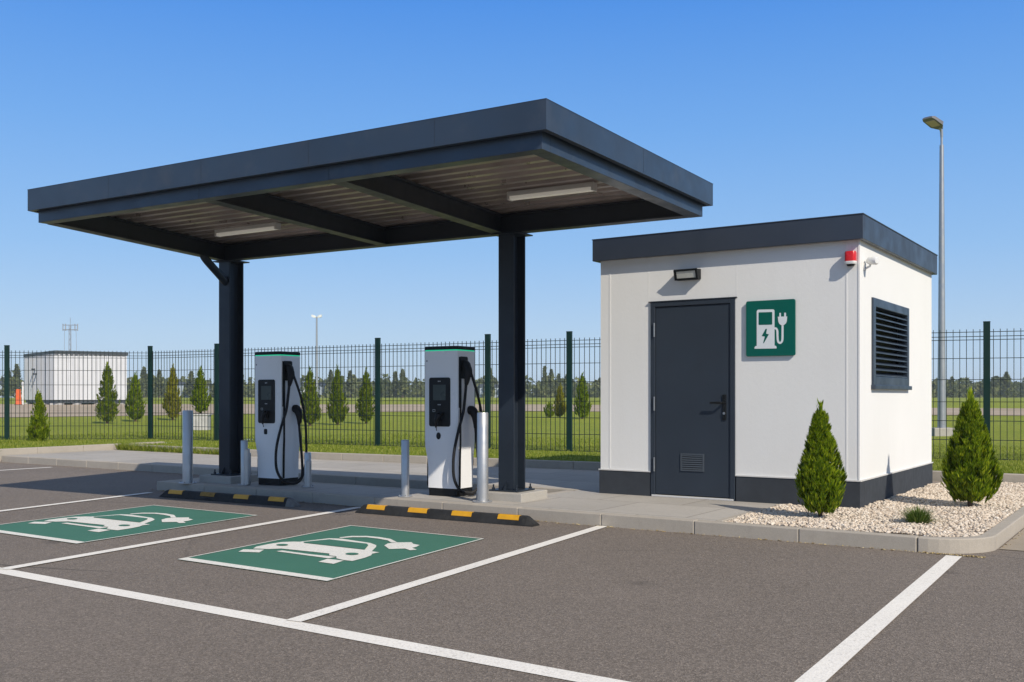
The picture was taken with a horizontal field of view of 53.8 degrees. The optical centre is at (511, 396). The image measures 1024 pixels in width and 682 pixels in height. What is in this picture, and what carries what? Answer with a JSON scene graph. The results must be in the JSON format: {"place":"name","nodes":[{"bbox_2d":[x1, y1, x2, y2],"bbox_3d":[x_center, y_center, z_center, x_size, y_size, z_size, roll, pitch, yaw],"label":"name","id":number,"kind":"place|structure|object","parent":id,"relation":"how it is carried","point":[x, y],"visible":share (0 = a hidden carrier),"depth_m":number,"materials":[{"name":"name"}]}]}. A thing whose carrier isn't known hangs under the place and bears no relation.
{"place":"outdoors","nodes":[
{"label":"outdoors","id":0,"kind":"place"},
{"bbox_2d":[9,450,776,520],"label":"pavement","id":1,"kind":"structure","parent":0,"point":[588,497],"depth_m":13.54,"materials":[{"name":"grey concrete"}]},
{"bbox_2d":[179,410,196,483],"bbox_3d":[-4.560,0.709,14.200,0.245,1.023,0.245,0,0,29],"label":"bollard","id":2,"kind":"object","parent":1,"relation":"on","point":[187,446],"visible":1,"depth_m":14.14,"materials":[{"name":"metal"}]},
{"bbox_2d":[238,440,250,484],"bbox_3d":[-3.682,0.912,13.918,0.183,0.615,0.166,0,0,10],"label":"bollard","id":3,"kind":"object","parent":1,"relation":"on","point":[245,466],"visible":1,"depth_m":13.87,"materials":[{"name":"metal"}]},
{"bbox_2d":[255,351,307,485],"bbox_3d":[-3.222,0.302,13.955,0.729,1.835,0.519,0,0,31],"label":"ev charger","id":4,"kind":"object","parent":1,"relation":"on","point":[278,416],"visible":0.95,"depth_m":13.87,"materials":[{"name":"white plastic"}]},
{"bbox_2d":[302,452,313,486],"bbox_3d":[-2.750,0.988,13.599,0.161,0.465,0.164,0,0,10],"label":"bollard","id":5,"kind":"object","parent":1,"relation":"on","point":[307,470],"visible":1,"depth_m":13.54,"materials":[{"name":"metal"}]},
{"bbox_2d":[27,98,712,501],"bbox_3d":[-1.933,-0.524,11.361,7.479,3.548,3.828,0,0,31],"label":"canopy","id":6,"kind":"object","parent":1,"relation":"on","point":[449,178],"visible":0.92,"depth_m":10.84,"materials":[{"name":"metal"}]},
{"bbox_2d":[214,222,280,236],"bbox_3d":[-3.375,-2.121,12.865,1.102,0.088,0.096,0,0,32],"label":"batten light","id":7,"kind":"object","parent":6,"relation":"attached to","point":[271,226],"visible":1,"depth_m":12.81,"materials":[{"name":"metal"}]},
{"bbox_2d":[507,182,596,200],"bbox_3d":[0.405,-2.121,10.470,1.014,0.088,0.096,0,0,30],"label":"batten light","id":8,"kind":"object","parent":6,"relation":"attached to","point":[553,191],"visible":1,"depth_m":10.42,"materials":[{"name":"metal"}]},
{"bbox_2d":[398,440,411,496],"bbox_3d":[-1.300,0.875,12.300,0.172,0.690,0.172,0,0,13],"label":"bollard","id":9,"kind":"object","parent":1,"relation":"on","point":[404,468],"visible":1,"depth_m":12.26,"materials":[{"name":"metal"}]},
{"bbox_2d":[424,346,481,496],"bbox_3d":[-0.735,0.302,12.445,0.729,1.835,0.519,0,0,31],"label":"ev charger","id":10,"kind":"object","parent":1,"relation":"on","point":[451,411],"visible":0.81,"depth_m":12.36,"materials":[{"name":"white plastic"}]},
{"bbox_2d":[473,412,492,502],"bbox_3d":[-0.340,0.703,11.700,0.231,1.035,0.231,0,0,-23],"label":"bollard","id":11,"kind":"object","parent":1,"relation":"on","point":[482,457],"visible":1,"depth_m":11.64,"materials":[{"name":"metal"}]},
{"bbox_2d":[592,213,937,507],"bbox_3d":[3.480,-0.339,13.427,3.342,3.277,3.912,0,0,34],"label":"equipment kiosk","id":12,"kind":"object","parent":1,"relation":"on","point":[697,402],"visible":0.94,"depth_m":11.91,"materials":[{"name":"paint"}]},
{"bbox_2d":[673,268,700,280],"bbox_3d":[2.089,-1.450,12.047,0.300,0.129,0.131,0,0,34],"label":"wall lamp","id":13,"kind":"object","parent":12,"relation":"attached to","point":[687,274],"visible":1,"depth_m":12.01,"materials":[{"name":"black plastic"}]},
{"bbox_2d":[653,304,729,497],"bbox_3d":[2.136,0.053,12.074,0.973,2.274,0.136,0,0,34],"label":"door","id":14,"kind":"structure","parent":12,"relation":"in","point":[693,342],"depth_m":12.07,"materials":[{"name":"paint"}]},
{"bbox_2d":[746,299,795,356],"bbox_3d":[2.953,-0.778,11.532,0.575,0.637,0.038,0,0,34],"label":"charging sign","id":15,"kind":"object","parent":12,"relation":"attached to","point":[770,327],"visible":1,"depth_m":11.51,"materials":[{"name":"metal"}]},
{"bbox_2d":[844,251,856,265],"bbox_3d":[3.689,-1.499,11.003,0.120,0.158,0.105,0,0,34],"label":"alarm siren","id":16,"kind":"object","parent":12,"relation":"attached to","point":[850,258],"visible":1,"depth_m":10.96,"materials":[{"name":"red plastic"}]},
{"bbox_2d":[864,257,879,270],"bbox_3d":[3.951,-1.463,11.101,0.098,0.146,0.197,0,0,-26],"label":"motion sensor","id":17,"kind":"object","parent":12,"relation":"attached to","point":[870,261],"visible":1,"depth_m":11.06,"materials":[{"name":"plastic"}]},
{"bbox_2d":[0,462,1023,681],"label":"parking lot","id":18,"kind":"structure","parent":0,"point":[631,605],"depth_m":6.52,"materials":[{"name":"grey asphalt"}]},
{"bbox_2d":[0,492,151,511],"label":"parking line","id":19,"kind":"object","parent":18,"relation":"on","point":[74,501],"visible":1,"depth_m":12.88,"materials":[{"name":"white paint"}]},
{"bbox_2d":[0,505,257,543],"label":"charging bay panel","id":20,"kind":"object","parent":18,"relation":"on","point":[88,527],"visible":1,"depth_m":10.69,"materials":[{"name":"green paint"}]},
{"bbox_2d":[0,507,359,568],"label":"parking line","id":21,"kind":"object","parent":18,"relation":"on","point":[104,551],"visible":0.98,"depth_m":9.34,"materials":[{"name":"white paint"}]},
{"bbox_2d":[159,489,300,506],"bbox_3d":[-3.655,1.298,12.975,2.418,0.103,0.156,0,0,31],"label":"wheel stop","id":22,"kind":"object","parent":18,"relation":"on","point":[238,498],"visible":1,"depth_m":12.85,"materials":[{"name":"rubber"}]},
{"bbox_2d":[2,455,581,494],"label":"island kerb","id":23,"kind":"structure","parent":18,"relation":"on","point":[384,482],"depth_m":17.20,"materials":[{"name":"concrete"}]},
{"bbox_2d":[0,567,628,681],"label":"parking line","id":24,"kind":"object","parent":18,"relation":"on","point":[488,660],"visible":1,"depth_m":5.76,"materials":[{"name":"white paint"}]},
{"bbox_2d":[178,525,483,580],"bbox_3d":[-1.510,1.342,8.930,1.704,0.008,2.695,0,0,26],"label":"charging bay panel","id":25,"kind":"object","parent":18,"relation":"on","point":[333,554],"visible":1,"depth_m":8.70,"materials":[{"name":"green paint"}]},
{"bbox_2d":[355,504,538,526],"bbox_3d":[-0.765,1.298,11.130,2.389,0.103,0.156,0,0,32],"label":"wheel stop","id":26,"kind":"object","parent":18,"relation":"on","point":[476,517],"visible":1,"depth_m":11.01,"materials":[{"name":"rubber"}]},
{"bbox_2d":[287,526,606,621],"bbox_3d":[-0.184,1.342,8.250,0.115,0.001,4.959,0,0,27],"label":"parking line","id":27,"kind":"object","parent":18,"relation":"on","point":[320,612],"visible":1,"depth_m":7.40,"materials":[{"name":"white paint"}]},
{"bbox_2d":[0,442,1023,482],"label":"kerb","id":28,"kind":"structure","parent":18,"relation":"on","point":[588,465],"depth_m":18.95,"materials":[{"name":"concrete"}]},
{"bbox_2d":[157,481,1023,553],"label":"front kerb","id":29,"kind":"structure","parent":18,"relation":"on","point":[998,535],"depth_m":10.00,"materials":[{"name":"concrete"}]},
{"bbox_2d":[716,504,777,521],"bbox_3d":[2.548,1.308,10.678,0.070,0.184,1.870,0,0,34],"label":"apron edging","id":30,"kind":"object","parent":18,"relation":"on","point":[728,518],"visible":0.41,"depth_m":10.30,"materials":[{"name":"concrete"}]},
{"bbox_2d":[725,481,1023,536],"bbox_3d":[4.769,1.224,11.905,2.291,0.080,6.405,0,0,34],"label":"gravel","id":31,"kind":"structure","parent":18,"relation":"on","point":[1006,500],"depth_m":10.31,"materials":[{"name":"beige gravel"}]},
{"bbox_2d":[794,398,847,516],"bbox_3d":[3.089,0.633,10.114,0.544,1.256,0.550,0,0,-7],"label":"thuja shrub","id":32,"kind":"object","parent":31,"relation":"on","point":[820,481],"visible":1,"depth_m":10.00,"materials":[{"name":"green plant"}]},
{"bbox_2d":[893,504,941,523],"bbox_3d":[3.936,1.127,9.695,0.559,0.187,0.562,0,0,-39],"label":"grass tuft","id":33,"kind":"object","parent":31,"relation":"on","point":[916,515],"visible":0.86,"depth_m":9.69,"materials":[{"name":"green plant"}]},
{"bbox_2d":[940,386,1003,506],"bbox_3d":[5.057,0.573,11.165,0.637,1.377,0.633,0,0,-15],"label":"thuja shrub","id":34,"kind":"object","parent":31,"relation":"on","point":[970,468],"visible":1,"depth_m":11.02,"materials":[{"name":"green plant"}]},
{"bbox_2d":[795,555,961,681],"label":"parking line","id":35,"kind":"object","parent":18,"relation":"on","point":[832,662],"visible":1,"depth_m":5.86,"materials":[{"name":"white paint"}]},
{"bbox_2d":[0,397,1023,473],"bbox_3d":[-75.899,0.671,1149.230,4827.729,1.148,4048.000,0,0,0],"label":"grass field","id":36,"kind":"structure","parent":0,"point":[409,422],"depth_m":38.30,"materials":[{"name":"green plant"}]},
{"bbox_2d":[0,371,13,396],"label":"distant conifer","id":37,"kind":"object","parent":36,"relation":"on","point":[3,387],"visible":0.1,"depth_m":254.37,"materials":[{"name":"green plant"}]},
{"bbox_2d":[0,381,24,397],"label":"distant shed","id":38,"kind":"structure","parent":36,"relation":"on","point":[14,395],"depth_m":261.88,"materials":[{"name":"white metal"}]},
{"bbox_2d":[10,364,24,395],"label":"distant conifer","id":39,"kind":"object","parent":36,"relation":"on","point":[17,380],"visible":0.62,"depth_m":249.56,"materials":[{"name":"green plant"}]},
{"bbox_2d":[26,388,49,440],"bbox_3d":[-12.080,0.526,25.753,0.599,1.511,0.597,0,0,-22],"label":"young conifer","id":40,"kind":"object","parent":36,"relation":"on","point":[38,429],"visible":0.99,"depth_m":25.66,"materials":[{"name":"green plant"}]},
{"bbox_2d":[62,318,77,403],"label":"antenna mast","id":41,"kind":"object","parent":36,"relation":"on","point":[70,329],"visible":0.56,"depth_m":96.47,"materials":[{"name":"grey metal"}]},
{"bbox_2d":[23,350,127,404],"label":"metal shed","id":42,"kind":"structure","parent":36,"relation":"on","point":[120,363],"depth_m":89.90,"materials":[{"name":"white metal"}]},
{"bbox_2d":[95,362,120,423],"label":"young conifer","id":43,"kind":"object","parent":36,"relation":"on","point":[100,409],"visible":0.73,"depth_m":44.52,"materials":[{"name":"green plant"}]},
{"bbox_2d":[124,372,146,421],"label":"young conifer","id":44,"kind":"object","parent":36,"relation":"on","point":[141,409],"visible":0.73,"depth_m":47.88,"materials":[{"name":"green plant"}]},
{"bbox_2d":[139,366,153,397],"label":"distant conifer","id":45,"kind":"object","parent":36,"relation":"on","point":[143,381],"visible":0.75,"depth_m":254.56,"materials":[{"name":"green plant"}]},
{"bbox_2d":[153,369,165,397],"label":"distant conifer","id":46,"kind":"object","parent":36,"relation":"on","point":[163,381],"visible":0.62,"depth_m":257.56,"materials":[{"name":"green plant"}]},
{"bbox_2d":[162,363,180,419],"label":"young conifer","id":47,"kind":"object","parent":36,"relation":"on","point":[167,404],"visible":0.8,"depth_m":49.83,"materials":[{"name":"green plant"}]},
{"bbox_2d":[182,370,195,397],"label":"distant conifer","id":48,"kind":"object","parent":36,"relation":"on","point":[191,379],"visible":0.81,"depth_m":261.35,"materials":[{"name":"green plant"}]},
{"bbox_2d":[177,382,211,397],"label":"distant shed","id":49,"kind":"structure","parent":36,"relation":"on","point":[208,391],"depth_m":266.10,"materials":[{"name":"white metal"}]},
{"bbox_2d":[190,366,211,412],"bbox_3d":[-10.894,-0.221,35.156,0.755,1.767,0.672,0,0,25],"label":"young conifer","id":50,"kind":"object","parent":36,"relation":"on","point":[199,396],"visible":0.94,"depth_m":35.05,"materials":[{"name":"green plant"}]},
{"bbox_2d":[193,414,211,429],"bbox_3d":[-10.850,0.917,35.200,0.660,0.625,0.620,0,0,-6],"label":"white planter","id":51,"kind":"object","parent":36,"relation":"on","point":[203,421],"visible":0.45,"depth_m":34.93,"materials":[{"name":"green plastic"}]},
{"bbox_2d":[300,366,321,425],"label":"young conifer","id":52,"kind":"object","parent":36,"relation":"on","point":[310,398],"visible":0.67,"depth_m":41.56,"materials":[{"name":"green plant"}]},
{"bbox_2d":[300,383,325,397],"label":"distant shed","id":53,"kind":"structure","parent":36,"relation":"on","point":[320,388],"depth_m":267.95,"materials":[{"name":"white metal"}]},
{"bbox_2d":[311,315,321,393],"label":"street lamp","id":54,"kind":"object","parent":36,"relation":"on","point":[317,317],"visible":0.82,"depth_m":149.87,"materials":[{"name":"white metal"}]},
{"bbox_2d":[324,369,332,396],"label":"distant conifer","id":55,"kind":"object","parent":36,"relation":"on","point":[330,378],"visible":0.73,"depth_m":254.48,"materials":[{"name":"green plant"}]},
{"bbox_2d":[327,364,349,424],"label":"young conifer","id":56,"kind":"object","parent":36,"relation":"on","point":[336,397],"visible":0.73,"depth_m":43.23,"materials":[{"name":"green plant"}]},
{"bbox_2d":[345,370,357,397],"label":"distant conifer","id":57,"kind":"object","parent":36,"relation":"on","point":[348,389],"visible":0.85,"depth_m":259.44,"materials":[{"name":"green plant"}]},
{"bbox_2d":[356,367,374,423],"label":"young conifer","id":58,"kind":"object","parent":36,"relation":"on","point":[359,407],"visible":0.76,"depth_m":44.87,"materials":[{"name":"green plant"}]},
{"bbox_2d":[390,371,400,397],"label":"distant conifer","id":59,"kind":"object","parent":36,"relation":"on","point":[396,379],"visible":0.72,"depth_m":257.58,"materials":[{"name":"green plant"}]},
{"bbox_2d":[395,368,409,397],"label":"distant conifer","id":60,"kind":"object","parent":36,"relation":"on","point":[402,387],"visible":1,"depth_m":254.54,"materials":[{"name":"green plant"}]},
{"bbox_2d":[478,384,498,397],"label":"distant shed","id":61,"kind":"structure","parent":36,"relation":"on","point":[481,388],"depth_m":266.22,"materials":[{"name":"white metal"}]},
{"bbox_2d":[484,368,495,395],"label":"distant conifer","id":62,"kind":"object","parent":36,"relation":"on","point":[493,389],"visible":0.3,"depth_m":249.65,"materials":[{"name":"green plant"}]},
{"bbox_2d":[0,321,1023,459],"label":"fence","id":63,"kind":"object","parent":36,"relation":"on","point":[378,366],"visible":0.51,"depth_m":23.21,"materials":[{"name":"metal"}]},
{"bbox_2d":[0,374,1023,397],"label":"wood","id":64,"kind":"object","parent":36,"relation":"on","point":[417,388],"visible":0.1,"depth_m":273.25,"materials":[{"name":"green plant"}]},
{"bbox_2d":[540,366,549,397],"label":"distant conifer","id":65,"kind":"object","parent":36,"relation":"on","point":[545,390],"visible":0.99,"depth_m":254.62,"materials":[{"name":"green plant"}]},
{"bbox_2d":[543,402,554,416],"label":"round shrub","id":66,"kind":"object","parent":36,"relation":"on","point":[547,411],"visible":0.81,"depth_m":53.87,"materials":[{"name":"green plant"}]},
{"bbox_2d":[547,369,556,397],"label":"distant conifer","id":67,"kind":"object","parent":36,"relation":"on","point":[552,385],"visible":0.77,"depth_m":257.63,"materials":[{"name":"green plant"}]},
{"bbox_2d":[554,373,563,393],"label":"distant conifer","id":68,"kind":"object","parent":36,"relation":"on","point":[558,379],"visible":0.55,"depth_m":261.59,"materials":[{"name":"green plant"}]},
{"bbox_2d":[553,383,565,416],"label":"young conifer","id":69,"kind":"object","parent":36,"relation":"on","point":[560,404],"visible":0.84,"depth_m":53.84,"materials":[{"name":"green plant"}]},
{"bbox_2d":[573,372,591,418],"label":"young conifer","id":70,"kind":"object","parent":36,"relation":"on","point":[582,401],"visible":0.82,"depth_m":51.80,"materials":[{"name":"green plant"}]},
{"bbox_2d":[922,116,953,435],"bbox_3d":[13.221,-3.619,31.393,1.074,9.998,0.871,0,0,0],"label":"street lamp","id":71,"kind":"object","parent":36,"relation":"on","point":[934,122],"visible":0.85,"depth_m":31.42,"materials":[{"name":"metal"}]},
{"bbox_2d":[947,376,957,397],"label":"distant conifer","id":72,"kind":"object","parent":36,"relation":"on","point":[952,391],"visible":0.97,"depth_m":259.61,"materials":[{"name":"green plant"}]},
{"bbox_2d":[994,371,1017,397],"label":"distant conifer","id":73,"kind":"object","parent":36,"relation":"on","point":[1007,386],"visible":0.95,"depth_m":254.43,"materials":[{"name":"green plant"}]},
{"bbox_2d":[0,404,1023,416],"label":"dirt track","id":74,"kind":"structure","parent":0,"point":[76,410],"depth_m":71.63,"materials":[{"name":"grey soil"}]},
{"bbox_2d":[14,389,22,404],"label":"orange barrier","id":75,"kind":"object","parent":74,"relation":"on","point":[17,396],"visible":0.54,"depth_m":87.89,"materials":[{"name":"plastic"}]},
{"bbox_2d":[21,382,23,404],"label":"white post","id":76,"kind":"object","parent":74,"relation":"on","point":[22,383],"visible":0.87,"depth_m":88.92,"materials":[{"name":"plastic"}]},
{"bbox_2d":[0,0,1023,439],"label":"sky","id":77,"kind":"structure","parent":0,"point":[790,109],"materials":[{"name":"blue"}]},
{"bbox_2d":[1000,529,1023,550],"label":"sandy pavement","id":78,"kind":"structure","parent":0,"point":[1017,544],"depth_m":9.23,"materials":[{"name":"concrete"}]}
]}

